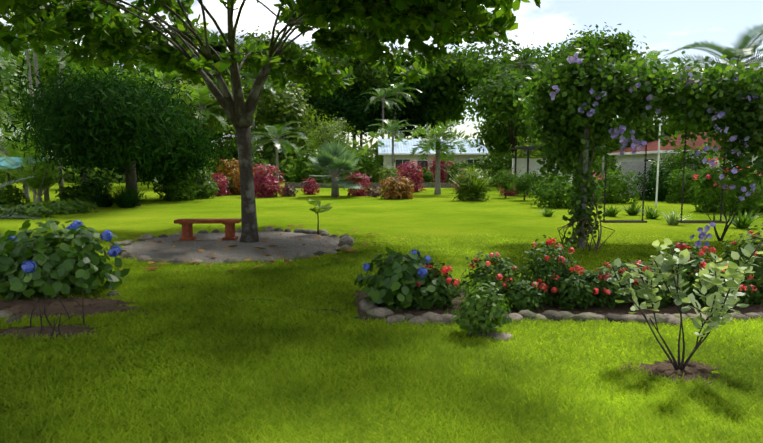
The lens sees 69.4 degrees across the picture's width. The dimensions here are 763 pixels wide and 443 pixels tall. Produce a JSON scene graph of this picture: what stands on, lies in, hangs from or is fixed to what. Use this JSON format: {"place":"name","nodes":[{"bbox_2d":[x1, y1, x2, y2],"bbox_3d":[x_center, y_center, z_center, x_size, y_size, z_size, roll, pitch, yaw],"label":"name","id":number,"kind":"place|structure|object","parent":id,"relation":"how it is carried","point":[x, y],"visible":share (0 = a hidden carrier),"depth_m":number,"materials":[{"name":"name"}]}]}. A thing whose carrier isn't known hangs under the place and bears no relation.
{"place":"outdoors","nodes":[
{"label":"outdoors","id":0,"kind":"place"},
{"bbox_2d":[0,179,762,442],"bbox_3d":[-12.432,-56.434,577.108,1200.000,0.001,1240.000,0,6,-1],"label":"lawn ground","id":1,"kind":"structure","parent":0,"point":[424,213],"depth_m":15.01,"materials":[{"name":"green plant"}]},
{"bbox_2d":[0,180,29,205],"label":"understory plant","id":2,"kind":"object","parent":1,"relation":"on","point":[7,196],"visible":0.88,"depth_m":20.90,"materials":[{"name":"green plant"}]},
{"bbox_2d":[0,97,49,198],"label":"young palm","id":3,"kind":"object","parent":1,"relation":"on","point":[10,151],"visible":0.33,"depth_m":25.42,"materials":[{"name":"green plant"}]},
{"bbox_2d":[0,48,54,122],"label":"tree","id":4,"kind":"object","parent":1,"relation":"on","point":[8,68],"visible":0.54,"depth_m":32.29,"materials":[{"name":"green plant"}]},
{"bbox_2d":[0,157,55,201],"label":"patio umbrella","id":5,"kind":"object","parent":1,"relation":"on","point":[4,163],"depth_m":21.93,"materials":[{"name":"teal fabric"}]},
{"bbox_2d":[0,203,57,218],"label":"understory plant","id":6,"kind":"object","parent":1,"relation":"on","point":[39,210],"visible":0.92,"depth_m":16.46,"materials":[{"name":"green plant"}]},
{"bbox_2d":[0,9,62,200],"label":"tall palm","id":7,"kind":"object","parent":1,"relation":"on","point":[46,196],"visible":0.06,"depth_m":24.45,"materials":[{"name":"green plant"}]},
{"bbox_2d":[0,141,84,203],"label":"young palm","id":8,"kind":"object","parent":1,"relation":"on","point":[38,182],"visible":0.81,"depth_m":20.44,"materials":[{"name":"green plant"}]},
{"bbox_2d":[9,29,96,198],"bbox_3d":[-15.126,-5.232,26.212,4.376,8.481,4.488,0,6,-1],"label":"tall palm","id":9,"kind":"object","parent":1,"relation":"on","point":[60,56],"visible":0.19,"depth_m":26.04,"materials":[{"name":"green plant"}]},
{"bbox_2d":[0,323,110,340],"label":"soil patch","id":10,"kind":"object","parent":1,"relation":"on","point":[65,331],"visible":0.62,"depth_m":5.20,"materials":[{"name":"brown soil"}]},
{"bbox_2d":[30,288,84,338],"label":"twigs","id":11,"kind":"object","parent":10,"relation":"on","point":[59,324],"visible":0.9,"depth_m":5.13,"materials":[{"name":"brown plant"}]},
{"bbox_2d":[25,198,99,214],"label":"understory plant","id":12,"kind":"object","parent":1,"relation":"on","point":[67,206],"visible":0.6,"depth_m":18.13,"materials":[{"name":"green plant"}]},
{"bbox_2d":[0,219,129,299],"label":"hydrangea","id":13,"kind":"object","parent":1,"relation":"on","point":[78,238],"visible":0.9,"depth_m":6.59,"materials":[{"name":"green plant"}]},
{"bbox_2d":[0,245,122,297],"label":"hydrangea leaves","id":14,"kind":"object","parent":13,"relation":"attached to","point":[16,284],"visible":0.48,"depth_m":6.51,"materials":[{"name":"green plant"}]},
{"bbox_2d":[54,182,104,205],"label":"understory plant","id":15,"kind":"object","parent":1,"relation":"on","point":[72,193],"visible":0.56,"depth_m":21.88,"materials":[{"name":"green plant"}]},
{"bbox_2d":[0,295,164,321],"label":"soil patch","id":16,"kind":"object","parent":1,"relation":"on","point":[27,307],"visible":0.46,"depth_m":6.06,"materials":[{"name":"soil"}]},
{"bbox_2d":[5,36,176,184],"bbox_3d":[-21.273,-7.919,39.210,12.325,11.228,9.542,0,6,-1],"label":"tree","id":17,"kind":"object","parent":1,"relation":"on","point":[50,64],"visible":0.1,"depth_m":37.75,"materials":[{"name":"green plant"}]},
{"bbox_2d":[72,174,113,197],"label":"understory plant","id":18,"kind":"object","parent":1,"relation":"on","point":[93,182],"visible":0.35,"depth_m":26.30,"materials":[{"name":"green plant"}]},
{"bbox_2d":[82,183,151,207],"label":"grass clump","id":19,"kind":"object","parent":1,"relation":"on","point":[127,199],"depth_m":20.66,"materials":[{"name":"green plant"}]},
{"bbox_2d":[0,55,237,205],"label":"mango tree","id":20,"kind":"object","parent":1,"relation":"on","point":[130,130],"visible":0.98,"depth_m":18.90,"materials":[{"name":"green plant"}]},
{"bbox_2d":[133,68,190,92],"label":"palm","id":21,"kind":"object","parent":1,"relation":"on","point":[166,77],"visible":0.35,"depth_m":44.73,"materials":[{"name":"green plant"}]},
{"bbox_2d":[152,175,202,200],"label":"understory plant","id":22,"kind":"object","parent":1,"relation":"on","point":[169,193],"visible":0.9,"depth_m":24.74,"materials":[{"name":"green plant"}]},
{"bbox_2d":[145,76,256,145],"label":"tree","id":23,"kind":"object","parent":1,"relation":"on","point":[211,121],"visible":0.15,"depth_m":40.42,"materials":[{"name":"green plant"}]},
{"bbox_2d":[172,86,229,173],"bbox_3d":[-12.806,-6.087,39.290,6.226,7.567,6.209,0,6,-1],"label":"tree","id":24,"kind":"object","parent":1,"relation":"on","point":[216,115],"visible":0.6,"depth_m":38.43,"materials":[{"name":"green plant"}]},
{"bbox_2d":[188,166,218,198],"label":"shrub","id":25,"kind":"object","parent":1,"relation":"on","point":[209,188],"visible":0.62,"depth_m":26.35,"materials":[{"name":"green plant"}]},
{"bbox_2d":[203,173,230,196],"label":"pink shrub","id":26,"kind":"object","parent":1,"relation":"on","point":[217,178],"visible":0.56,"depth_m":28.66,"materials":[{"name":"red plant"}]},
{"bbox_2d":[215,158,239,178],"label":"shrub","id":27,"kind":"object","parent":1,"relation":"on","point":[227,167],"visible":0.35,"depth_m":37.96,"materials":[{"name":"orange plant"}]},
{"bbox_2d":[106,226,353,264],"bbox_3d":[-2.944,0.405,11.030,4.810,0.249,4.729,0,6,-1],"label":"stone ring","id":28,"kind":"object","parent":1,"relation":"on","point":[345,240],"visible":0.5,"depth_m":10.32,"materials":[{"name":"grey stone"}]},
{"bbox_2d":[121,231,340,263],"bbox_3d":[-2.837,0.457,10.886,4.399,0.001,4.426,0,6,-1],"label":"gravel circle","id":29,"kind":"object","parent":1,"relation":"on","point":[291,246],"visible":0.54,"depth_m":10.63,"materials":[{"name":"grey gravel"}]},
{"bbox_2d":[174,219,240,240],"bbox_3d":[-3.642,0.174,11.618,1.335,0.440,0.360,0,6,-1],"label":"bench","id":30,"kind":"object","parent":29,"relation":"on","point":[187,229],"visible":0.88,"depth_m":11.48,"materials":[{"name":"wood"}]},
{"bbox_2d":[70,224,404,272],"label":"leaf litter","id":31,"kind":"object","parent":29,"relation":"on","point":[153,266],"visible":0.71,"depth_m":10.36,"materials":[{"name":"brown plant"}]},
{"bbox_2d":[204,122,274,161],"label":"tree","id":32,"kind":"object","parent":1,"relation":"on","point":[232,150],"visible":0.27,"depth_m":52.19,"materials":[{"name":"green plant"}]},
{"bbox_2d":[225,70,285,164],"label":"palm","id":33,"kind":"object","parent":1,"relation":"on","point":[246,74],"visible":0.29,"depth_m":52.30,"materials":[{"name":"green plant"}]},
{"bbox_2d":[0,0,540,242],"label":"almond tree","id":34,"kind":"object","parent":1,"relation":"on","point":[388,27],"depth_m":11.28,"materials":[{"name":"green plant"}]},
{"bbox_2d":[253,163,289,197],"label":"burgundy shrub","id":35,"kind":"object","parent":1,"relation":"on","point":[270,187],"visible":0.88,"depth_m":27.37,"materials":[{"name":"red plant"}]},
{"bbox_2d":[251,121,312,184],"bbox_3d":[-7.348,-4.775,39.651,5.137,4.883,5.553,0,6,-1],"label":"palm","id":36,"kind":"object","parent":1,"relation":"on","point":[273,135],"visible":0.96,"depth_m":39.28,"materials":[{"name":"green plant"}]},
{"bbox_2d":[244,79,328,165],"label":"tree","id":37,"kind":"object","parent":1,"relation":"on","point":[279,109],"visible":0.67,"depth_m":55.22,"materials":[{"name":"green plant"}]},
{"bbox_2d":[0,121,614,182],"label":"hedge","id":38,"kind":"object","parent":1,"relation":"on","point":[284,170],"visible":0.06,"depth_m":52.74,"materials":[{"name":"green plant"}]},
{"bbox_2d":[288,149,329,182],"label":"shrub","id":39,"kind":"object","parent":1,"relation":"on","point":[303,171],"visible":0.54,"depth_m":40.23,"materials":[{"name":"green plant"}]},
{"bbox_2d":[282,81,342,141],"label":"tree","id":40,"kind":"object","parent":1,"relation":"on","point":[312,99],"visible":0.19,"depth_m":65.30,"materials":[{"name":"green plant"}]},
{"bbox_2d":[223,25,402,130],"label":"tree","id":41,"kind":"object","parent":1,"relation":"on","point":[368,71],"visible":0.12,"depth_m":66.40,"materials":[{"name":"green plant"}]},
{"bbox_2d":[302,109,358,180],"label":"tree","id":42,"kind":"object","parent":1,"relation":"on","point":[330,136],"visible":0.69,"depth_m":45.20,"materials":[{"name":"green plant"}]},
{"bbox_2d":[300,139,362,196],"bbox_3d":[-2.502,-2.634,27.745,3.532,3.004,3.497,0,6,-1],"label":"fan palm","id":43,"kind":"object","parent":1,"relation":"on","point":[333,157],"visible":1,"depth_m":27.25,"materials":[{"name":"green plant"}]},
{"bbox_2d":[282,36,386,100],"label":"tree","id":44,"kind":"object","parent":1,"relation":"on","point":[343,62],"visible":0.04,"depth_m":64.27,"materials":[{"name":"green plant"}]},
{"bbox_2d":[287,58,415,147],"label":"tree","id":45,"kind":"object","parent":1,"relation":"on","point":[358,84],"visible":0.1,"depth_m":72.88,"materials":[{"name":"green plant"}]},
{"bbox_2d":[343,171,371,195],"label":"pink shrub","id":46,"kind":"object","parent":1,"relation":"on","point":[361,191],"visible":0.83,"depth_m":28.77,"materials":[{"name":"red plant"}]},
{"bbox_2d":[309,79,408,148],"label":"tree","id":47,"kind":"object","parent":1,"relation":"on","point":[348,109],"visible":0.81,"depth_m":64.25,"materials":[{"name":"green plant"}]},
{"bbox_2d":[346,149,379,182],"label":"shrub","id":48,"kind":"object","parent":1,"relation":"on","point":[366,164],"visible":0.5,"depth_m":41.48,"materials":[{"name":"green plant"}]},
{"bbox_2d":[285,183,454,187],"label":"wall","id":49,"kind":"structure","parent":1,"relation":"on","point":[425,185],"depth_m":39.83,"materials":[{"name":"stone"}]},
{"bbox_2d":[358,84,410,138],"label":"palm","id":50,"kind":"object","parent":1,"relation":"on","point":[383,94],"visible":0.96,"depth_m":62.15,"materials":[{"name":"green plant"}]},
{"bbox_2d":[368,165,404,182],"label":"shrub","id":51,"kind":"object","parent":1,"relation":"on","point":[382,171],"visible":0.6,"depth_m":40.54,"materials":[{"name":"green plant"}]},
{"bbox_2d":[369,119,418,168],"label":"palm","id":52,"kind":"object","parent":1,"relation":"on","point":[392,129],"visible":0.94,"depth_m":43.15,"materials":[{"name":"green plant"}]},
{"bbox_2d":[377,175,415,199],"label":"croton bush","id":53,"kind":"object","parent":1,"relation":"on","point":[395,187],"visible":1,"depth_m":25.96,"materials":[{"name":"orange plant"}]},
{"bbox_2d":[380,82,421,134],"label":"palm","id":54,"kind":"object","parent":1,"relation":"on","point":[400,86],"visible":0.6,"depth_m":68.39,"materials":[{"name":"green plant"}]},
{"bbox_2d":[371,46,447,138],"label":"tree","id":55,"kind":"object","parent":1,"relation":"on","point":[416,85],"visible":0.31,"depth_m":73.47,"materials":[{"name":"green plant"}]},
{"bbox_2d":[394,160,425,191],"bbox_3d":[1.721,-2.606,33.115,1.990,2.220,1.679,0,6,-1],"label":"red cordyline","id":56,"kind":"object","parent":1,"relation":"on","point":[407,169],"visible":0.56,"depth_m":32.87,"materials":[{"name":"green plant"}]},
{"bbox_2d":[388,98,447,138],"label":"tree","id":57,"kind":"object","parent":1,"relation":"on","point":[412,122],"visible":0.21,"depth_m":75.79,"materials":[{"name":"green plant"}]},
{"bbox_2d":[401,87,469,130],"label":"tree","id":58,"kind":"object","parent":1,"relation":"on","point":[435,113],"visible":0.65,"depth_m":75.17,"materials":[{"name":"green plant"}]},
{"bbox_2d":[422,156,456,182],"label":"red cordyline","id":59,"kind":"object","parent":1,"relation":"on","point":[443,174],"visible":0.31,"depth_m":46.08,"materials":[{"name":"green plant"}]},
{"bbox_2d":[407,119,474,194],"bbox_3d":[3.022,-3.511,30.257,3.320,4.246,4.081,-3,7,-28],"label":"bottle palm","id":60,"kind":"object","parent":1,"relation":"on","point":[438,145],"visible":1,"depth_m":29.94,"materials":[{"name":"green plant"}]},
{"bbox_2d":[399,45,484,137],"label":"tree","id":61,"kind":"object","parent":1,"relation":"on","point":[444,81],"visible":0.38,"depth_m":73.37,"materials":[{"name":"green plant"}]},
{"bbox_2d":[445,160,479,182],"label":"shrub","id":62,"kind":"object","parent":1,"relation":"on","point":[455,168],"visible":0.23,"depth_m":40.64,"materials":[{"name":"green plant"}]},
{"bbox_2d":[443,165,507,200],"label":"dracaena bush","id":63,"kind":"object","parent":1,"relation":"on","point":[474,187],"visible":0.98,"depth_m":24.58,"materials":[{"name":"green plant"}]},
{"bbox_2d":[444,274,512,336],"bbox_3d":[0.897,0.788,5.066,0.630,0.616,0.562,0,6,-1],"label":"bush","id":64,"kind":"object","parent":1,"relation":"on","point":[480,318],"visible":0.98,"depth_m":4.95,"materials":[{"name":"green plant"}]},
{"bbox_2d":[435,32,554,123],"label":"tree","id":65,"kind":"object","parent":1,"relation":"on","point":[480,69],"visible":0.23,"depth_m":69.89,"materials":[{"name":"green plant"}]},
{"bbox_2d":[484,152,513,186],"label":"shrub","id":66,"kind":"object","parent":1,"relation":"on","point":[506,164],"visible":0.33,"depth_m":40.64,"materials":[{"name":"green plant"}]},
{"bbox_2d":[460,68,541,160],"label":"tree","id":67,"kind":"object","parent":1,"relation":"on","point":[498,114],"visible":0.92,"depth_m":41.02,"materials":[{"name":"green plant"}]},
{"bbox_2d":[488,166,519,197],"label":"shrub","id":68,"kind":"object","parent":1,"relation":"on","point":[504,180],"visible":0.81,"depth_m":26.71,"materials":[{"name":"green plant"}]},
{"bbox_2d":[487,48,551,154],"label":"palm","id":69,"kind":"object","parent":1,"relation":"on","point":[522,57],"visible":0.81,"depth_m":56.69,"materials":[{"name":"green plant"}]},
{"bbox_2d":[507,167,537,200],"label":"shrub","id":70,"kind":"object","parent":1,"relation":"on","point":[518,187],"visible":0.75,"depth_m":24.68,"materials":[{"name":"green plant"}]},
{"bbox_2d":[520,171,558,202],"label":"shrub","id":71,"kind":"object","parent":1,"relation":"on","point":[537,179],"visible":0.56,"depth_m":23.08,"materials":[{"name":"green plant"}]},
{"bbox_2d":[509,146,576,194],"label":"boundary wall and carport","id":72,"kind":"structure","parent":1,"relation":"on","point":[527,164],"depth_m":31.91,"materials":[{"name":"white paint"}]},
{"bbox_2d":[529,178,575,208],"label":"garden shrub","id":73,"kind":"object","parent":1,"relation":"on","point":[554,200],"visible":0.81,"depth_m":20.34,"materials":[{"name":"green plant"}]},
{"bbox_2d":[350,290,762,322],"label":"soil bed","id":74,"kind":"object","parent":1,"relation":"on","point":[671,309],"depth_m":5.98,"materials":[{"name":"grey stone"}]},
{"bbox_2d":[0,293,762,378],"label":"soil clods","id":75,"kind":"object","parent":74,"relation":"on","point":[655,371],"visible":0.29,"depth_m":5.77,"materials":[{"name":"brown soil"}]},
{"bbox_2d":[354,247,444,310],"bbox_3d":[0.221,0.655,6.128,1.053,0.791,0.883,0,6,-1],"label":"hydrangea bush","id":76,"kind":"object","parent":74,"relation":"on","point":[389,285],"visible":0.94,"depth_m":5.91,"materials":[{"name":"green plant"}]},
{"bbox_2d":[412,262,464,308],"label":"ixora bush","id":77,"kind":"object","parent":74,"relation":"on","point":[447,296],"visible":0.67,"depth_m":5.94,"materials":[{"name":"green plant"}]},
{"bbox_2d":[460,252,530,305],"bbox_3d":[1.268,0.651,6.158,0.770,0.645,0.685,-4,7,-32],"label":"ixora bush","id":78,"kind":"object","parent":74,"relation":"on","point":[497,276],"visible":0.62,"depth_m":6.06,"materials":[{"name":"green plant"}]},
{"bbox_2d":[496,277,550,312],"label":"ixora bush","id":79,"kind":"object","parent":74,"relation":"on","point":[529,297],"visible":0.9,"depth_m":5.84,"materials":[{"name":"green plant"}]},
{"bbox_2d":[515,235,579,306],"bbox_3d":[1.887,0.567,6.276,0.732,0.803,0.653,-3,7,-31],"label":"ixora bush","id":80,"kind":"object","parent":74,"relation":"on","point":[541,267],"visible":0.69,"depth_m":6.16,"materials":[{"name":"green plant"}]},
{"bbox_2d":[359,299,762,341],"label":"stone row","id":81,"kind":"object","parent":74,"relation":"on","point":[368,308],"visible":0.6,"depth_m":5.52,"materials":[{"name":"grey stone"}]},
{"bbox_2d":[546,266,609,309],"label":"ixora bush","id":82,"kind":"object","parent":74,"relation":"on","point":[572,299],"visible":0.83,"depth_m":5.93,"materials":[{"name":"green plant"}]},
{"bbox_2d":[575,263,639,307],"bbox_3d":[2.521,0.714,6.140,0.721,0.520,0.696,5,8,42],"label":"ixora bush","id":83,"kind":"object","parent":74,"relation":"on","point":[610,295],"visible":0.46,"depth_m":5.98,"materials":[{"name":"green plant"}]},
{"bbox_2d":[620,259,689,307],"bbox_3d":[3.026,0.698,6.216,0.808,0.537,0.673,2,6,22],"label":"ixora bush","id":84,"kind":"object","parent":74,"relation":"on","point":[662,294],"visible":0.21,"depth_m":6.07,"materials":[{"name":"green plant"}]},
{"bbox_2d":[655,240,724,305],"bbox_3d":[3.473,0.589,6.265,0.762,0.748,0.794,4,7,33],"label":"ixora bush","id":85,"kind":"object","parent":74,"relation":"on","point":[696,264],"visible":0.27,"depth_m":6.12,"materials":[{"name":"green plant"}]},
{"bbox_2d":[688,263,756,308],"bbox_3d":[3.821,0.710,6.164,0.687,0.531,0.651,-5,7,-39],"label":"ixora bush","id":86,"kind":"object","parent":74,"relation":"on","point":[746,287],"visible":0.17,"depth_m":5.97,"materials":[{"name":"green plant"}]},
{"bbox_2d":[717,222,762,305],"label":"ixora bush","id":87,"kind":"object","parent":74,"relation":"on","point":[757,298],"visible":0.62,"depth_m":6.15,"materials":[{"name":"green plant"}]},
{"bbox_2d":[503,125,617,164],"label":"tree","id":88,"kind":"object","parent":1,"relation":"on","point":[521,153],"visible":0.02,"depth_m":40.28,"materials":[{"name":"green plant"}]},
{"bbox_2d":[378,150,748,173],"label":"house fascia gutters","id":89,"kind":"object","parent":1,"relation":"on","point":[626,153],"visible":0.52,"depth_m":49.03,"materials":[{"name":"metal"}]},
{"bbox_2d":[506,22,646,80],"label":"tree","id":90,"kind":"object","parent":1,"relation":"on","point":[622,39],"visible":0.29,"depth_m":70.48,"materials":[{"name":"green plant"}]},
{"bbox_2d":[594,167,639,203],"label":"garden shrub","id":91,"kind":"object","parent":1,"relation":"on","point":[623,188],"visible":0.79,"depth_m":23.03,"materials":[{"name":"green plant"}]},
{"bbox_2d":[501,28,762,251],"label":"flowering vine","id":92,"kind":"object","parent":1,"relation":"on","point":[561,99],"visible":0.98,"depth_m":9.91,"materials":[{"name":"green plant"}]},
{"bbox_2d":[600,112,688,169],"bbox_3d":[18.378,-5.785,38.067,8.837,7.218,7.016,-3,7,-30],"label":"tree","id":93,"kind":"object","parent":1,"relation":"on","point":[652,132],"visible":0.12,"depth_m":36.27,"materials":[{"name":"green plant"}]},
{"bbox_2d":[631,162,685,200],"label":"garden shrub","id":94,"kind":"object","parent":1,"relation":"on","point":[662,178],"visible":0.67,"depth_m":24.80,"materials":[{"name":"green plant"}]},
{"bbox_2d":[578,90,762,248],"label":"pergola","id":95,"kind":"object","parent":1,"relation":"on","point":[585,169],"visible":0.15,"depth_m":10.31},
{"bbox_2d":[599,110,647,222],"bbox_3d":[4.848,-1.161,10.938,0.860,2.368,0.240,0,6,-1],"label":"swing","id":96,"kind":"object","parent":95,"relation":"hanging from","point":[622,221],"visible":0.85,"depth_m":10.95,"materials":[{"name":"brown wood"}]},
{"bbox_2d":[676,111,725,222],"bbox_3d":[6.250,-1.144,10.669,0.860,2.348,0.240,0,6,-1],"label":"swing","id":97,"kind":"object","parent":95,"relation":"hanging from","point":[697,221],"visible":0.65,"depth_m":10.68,"materials":[{"name":"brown wood"}]},
{"bbox_2d":[619,359,733,385],"bbox_3d":[2.232,1.136,4.170,0.846,0.001,0.571,0,6,-1],"label":"soil patch","id":98,"kind":"object","parent":1,"relation":"on","point":[668,369],"visible":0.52,"depth_m":4.23,"materials":[{"name":"soil"}]},
{"bbox_2d":[607,238,762,369],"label":"shrub","id":99,"kind":"object","parent":98,"relation":"on","point":[718,310],"visible":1,"depth_m":4.12,"materials":[{"name":"green plant"}]},
{"bbox_2d":[656,142,716,194],"bbox_3d":[14.938,-2.525,27.009,2.702,2.998,2.186,0,6,-1],"label":"tree","id":100,"kind":"object","parent":1,"relation":"on","point":[695,160],"visible":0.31,"depth_m":26.69,"materials":[{"name":"green plant"}]},
{"bbox_2d":[664,167,713,203],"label":"garden shrub","id":101,"kind":"object","parent":1,"relation":"on","point":[687,195],"visible":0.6,"depth_m":23.24,"materials":[{"name":"green plant"}]},
{"bbox_2d":[688,156,729,212],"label":"bush","id":102,"kind":"object","parent":1,"relation":"on","point":[708,180],"visible":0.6,"depth_m":18.62,"materials":[{"name":"green plant"}]},
{"bbox_2d":[658,23,762,172],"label":"coconut palm","id":103,"kind":"object","parent":1,"relation":"on","point":[740,51],"visible":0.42,"depth_m":28.08,"materials":[{"name":"green plant"}]},
{"bbox_2d":[700,184,747,240],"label":"frangipani shrub","id":104,"kind":"object","parent":1,"relation":"on","point":[714,197],"visible":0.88,"depth_m":11.36,"materials":[{"name":"green plant"}]},
{"bbox_2d":[717,209,762,228],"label":"bromeliad plant","id":105,"kind":"object","parent":1,"relation":"on","point":[745,222],"visible":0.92,"depth_m":13.77,"materials":[{"name":"green plant"}]},
{"bbox_2d":[718,164,762,215],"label":"bush","id":106,"kind":"object","parent":1,"relation":"on","point":[751,203],"visible":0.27,"depth_m":17.38,"materials":[{"name":"green plant"}]},
{"bbox_2d":[0,0,762,159],"label":"sky","id":107,"kind":"structure","parent":0,"point":[672,25],"materials":[{"name":"white"}]},
{"bbox_2d":[377,139,487,180],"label":"house","id":108,"kind":"structure","parent":0,"point":[403,147],"depth_m":49.86,"materials":[{"name":"white paint"}]},
{"bbox_2d":[620,161,650,196],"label":"grey block wall","id":109,"kind":"structure","parent":0,"point":[637,166],"depth_m":28.06,"materials":[{"name":"concrete"}]},
{"bbox_2d":[610,132,759,189],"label":"house","id":110,"kind":"structure","parent":0,"point":[653,145],"depth_m":31.77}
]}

